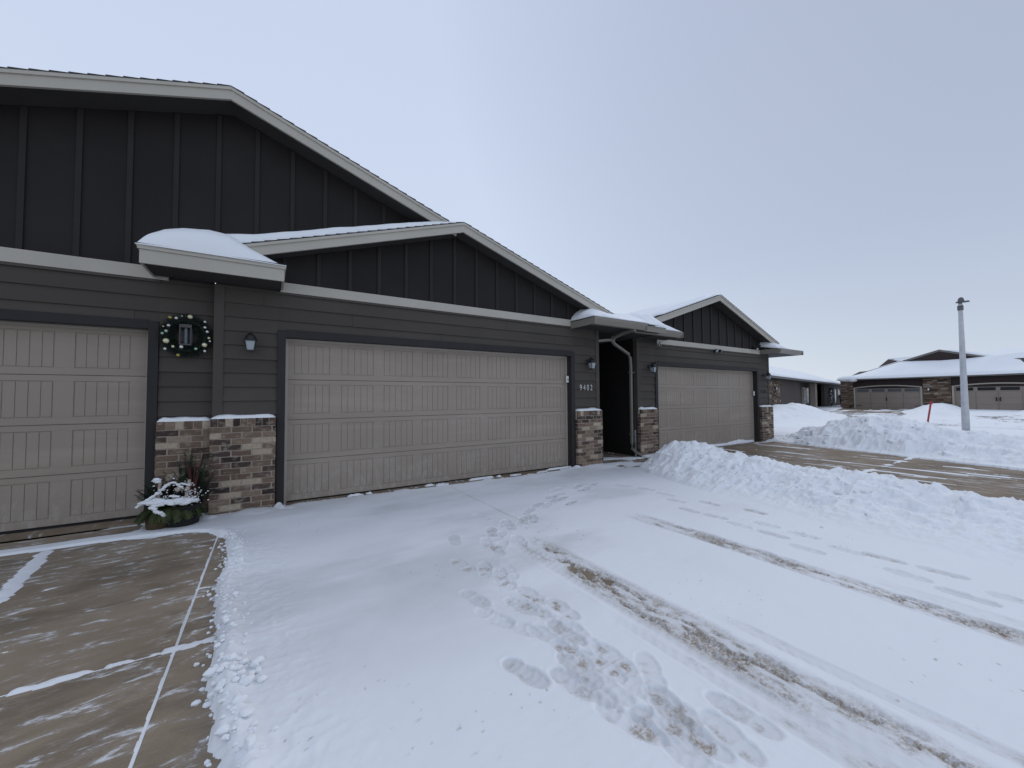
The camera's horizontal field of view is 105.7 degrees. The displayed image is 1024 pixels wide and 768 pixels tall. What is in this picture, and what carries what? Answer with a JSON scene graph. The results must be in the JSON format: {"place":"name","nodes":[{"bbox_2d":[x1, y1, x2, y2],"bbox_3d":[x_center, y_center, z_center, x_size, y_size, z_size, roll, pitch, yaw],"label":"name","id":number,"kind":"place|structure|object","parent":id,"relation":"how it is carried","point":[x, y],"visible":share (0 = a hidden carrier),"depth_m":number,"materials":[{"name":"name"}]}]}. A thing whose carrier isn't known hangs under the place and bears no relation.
{"place":"outdoors","nodes":[
{"label":"outdoors","id":0,"kind":"place"},
{"bbox_2d":[0,462,603,543],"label":"garage apron","id":1,"kind":"object","parent":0,"point":[60,535],"depth_m":3.95,"materials":[{"name":"concrete"}]},
{"bbox_2d":[0,460,1006,767],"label":"driveway","id":2,"kind":"structure","parent":0,"point":[102,606],"depth_m":2.14,"materials":[{"name":"concrete"}]},
{"bbox_2d":[0,403,1023,767],"bbox_3d":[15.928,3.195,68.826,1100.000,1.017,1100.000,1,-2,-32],"label":"snow cover","id":3,"kind":"object","parent":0,"point":[460,625],"visible":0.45,"depth_m":2.42,"materials":[{"name":"white snow"}]},
{"bbox_2d":[134,449,219,529],"bbox_3d":[-3.673,1.139,4.266,0.758,0.833,0.539,1,-2,-32],"label":"planter","id":4,"kind":"object","parent":3,"relation":"on","point":[180,504],"visible":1,"depth_m":4.19,"materials":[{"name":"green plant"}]},
{"bbox_2d":[0,66,455,534],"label":"townhouse","id":5,"kind":"structure","parent":3,"relation":"on","point":[105,405],"depth_m":4.37,"materials":[{"name":"grey wood"}]},
{"bbox_2d":[0,321,147,534],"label":"garage door","id":6,"kind":"structure","parent":5,"relation":"in","point":[73,397],"depth_m":4.21,"materials":[{"name":"metal"}]},
{"bbox_2d":[157,313,213,357],"bbox_3d":[-3.857,-0.570,4.582,0.541,0.567,0.160,1,-2,-32],"label":"wreath","id":7,"kind":"object","parent":5,"relation":"attached to","point":[167,340],"visible":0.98,"depth_m":4.57,"materials":[{"name":"green plant"}]},
{"bbox_2d":[179,324,192,345],"bbox_3d":[-3.864,-0.576,4.597,0.114,0.250,0.123,1,-2,-32],"label":"wall light","id":8,"kind":"object","parent":5,"relation":"attached to","point":[186,334],"visible":0.91,"depth_m":4.58,"materials":[{"name":"grey metal"}]},
{"bbox_2d":[0,469,558,541],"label":"garage sill","id":9,"kind":"structure","parent":3,"relation":"on","point":[58,530],"depth_m":4.21,"materials":[{"name":"concrete"}]},
{"bbox_2d":[135,221,665,514],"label":"townhouse","id":10,"kind":"structure","parent":3,"relation":"on","point":[392,356],"depth_m":5.83,"materials":[{"name":"grey wood"}]},
{"bbox_2d":[243,331,256,351],"bbox_3d":[-3.247,-0.527,4.814,0.144,0.264,0.207,1,-2,-32],"label":"wall lantern","id":11,"kind":"object","parent":10,"relation":"attached to","point":[250,339],"depth_m":4.75,"materials":[{"name":"black metal"}]},
{"bbox_2d":[284,339,567,503],"bbox_3d":[-0.983,0.520,6.491,4.900,2.205,0.082,1,-2,-32],"label":"garage door","id":12,"kind":"structure","parent":10,"relation":"in","point":[360,418],"depth_m":6.10,"materials":[{"name":"metal"}]},
{"bbox_2d":[586,357,595,369],"bbox_3d":[1.597,-0.421,7.838,0.144,0.264,0.207,1,-2,-32],"label":"wall lantern","id":13,"kind":"object","parent":10,"relation":"attached to","point":[591,363],"depth_m":7.78,"materials":[{"name":"black metal"}]},
{"bbox_2d":[599,329,641,455],"bbox_3d":[2.560,0.264,8.350,1.424,2.722,0.795,1,-3,-43],"label":"downspout","id":14,"kind":"object","parent":10,"relation":"attached to","point":[630,372],"visible":0.98,"depth_m":8.97,"materials":[{"name":"grey metal"}]},
{"bbox_2d":[191,416,991,767],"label":"snow clods","id":15,"kind":"object","parent":3,"relation":"on","point":[223,730],"visible":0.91,"depth_m":1.96,"materials":[{"name":"white snow"}]},
{"bbox_2d":[599,294,803,456],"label":"townhouse","id":16,"kind":"structure","parent":3,"relation":"on","point":[696,388],"depth_m":10.23,"materials":[{"name":"grey wood"}]},
{"bbox_2d":[647,362,656,372],"bbox_3d":[3.306,-0.388,9.141,0.144,0.264,0.207,1,-2,-32],"label":"wall lantern","id":17,"kind":"object","parent":16,"relation":"attached to","point":[653,368],"depth_m":9.09,"materials":[{"name":"black metal"}]},
{"bbox_2d":[658,366,753,448],"bbox_3d":[5.427,0.659,10.728,4.695,2.150,0.082,1,-2,-32],"label":"garage door","id":18,"kind":"structure","parent":16,"relation":"in","point":[710,406],"depth_m":10.63,"materials":[{"name":"metal"}]},
{"bbox_2d":[763,372,771,379],"bbox_3d":[7.920,-0.251,12.019,0.144,0.264,0.207,1,-2,-32],"label":"wall lantern","id":19,"kind":"object","parent":16,"relation":"attached to","point":[768,375],"depth_m":11.97,"materials":[{"name":"black metal"}]},
{"bbox_2d":[769,366,840,407],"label":"porch house","id":20,"kind":"structure","parent":3,"relation":"on","point":[794,386],"depth_m":36.73,"materials":[{"name":"wood"}]},
{"bbox_2d":[802,387,808,403],"bbox_3d":[30.349,1.198,40.076,3.000,1.700,0.095,1,-3,-43],"label":"window","id":21,"kind":"structure","parent":20,"relation":"in","point":[805,390],"depth_m":39.84,"materials":[{"name":"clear glass"}]},
{"bbox_2d":[826,388,835,406],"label":"shrub","id":22,"kind":"object","parent":3,"relation":"on","point":[830,391],"visible":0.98,"depth_m":43.33,"materials":[{"name":"green wood"}]},
{"bbox_2d":[835,395,840,406],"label":"shrub","id":23,"kind":"object","parent":3,"relation":"on","point":[839,398],"visible":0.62,"depth_m":41.55,"materials":[{"name":"brown plant"}]},
{"bbox_2d":[927,401,932,422],"bbox_3d":[20.088,1.432,18.640,0.270,1.219,0.106,-2,-3,42],"label":"marker stake","id":24,"kind":"object","parent":3,"relation":"on","point":[930,404],"visible":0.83,"depth_m":18.63,"materials":[{"name":"red paint"}]},
{"bbox_2d":[837,346,1023,409],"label":"garage house","id":25,"kind":"structure","parent":3,"relation":"on","point":[995,379],"depth_m":35.17,"materials":[{"name":"brown"}]},
{"bbox_2d":[853,385,922,408],"bbox_3d":[36.567,1.291,37.851,0.180,2.380,5.080,1,-2,-27],"label":"garage door","id":26,"kind":"structure","parent":25,"relation":"in","point":[884,398],"depth_m":37.72,"materials":[{"name":"grey metal"}]},
{"bbox_2d":[952,382,1023,409],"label":"garage door","id":27,"kind":"structure","parent":25,"relation":"in","point":[997,397],"depth_m":31.85,"materials":[{"name":"beige metal"}]},
{"bbox_2d":[955,297,969,430],"bbox_3d":[16.206,-0.591,13.845,0.204,5.079,0.322,1,-2,-32],"label":"street lamp","id":28,"kind":"object","parent":3,"relation":"on","point":[965,419],"visible":0.99,"depth_m":13.85,"materials":[{"name":"metal"}]},
{"bbox_2d":[0,0,1023,381],"label":"sky","id":29,"kind":"structure","parent":0,"point":[841,173],"materials":[{"name":"blue"}]},
{"bbox_2d":[603,451,646,462],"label":"walkway","id":30,"kind":"structure","parent":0,"point":[610,454],"depth_m":8.96,"materials":[{"name":"concrete"}]},
{"bbox_2d":[643,441,1023,500],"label":"driveway","id":31,"kind":"structure","parent":0,"point":[986,486],"depth_m":7.50,"materials":[{"name":"concrete"}]},
{"bbox_2d":[823,408,1016,415],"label":"driveway","id":32,"kind":"structure","parent":0,"point":[856,409],"depth_m":32.75,"materials":[{"name":"concrete"}]},
{"bbox_2d":[836,412,1023,425],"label":"road","id":33,"kind":"structure","parent":0,"point":[848,414],"depth_m":25.26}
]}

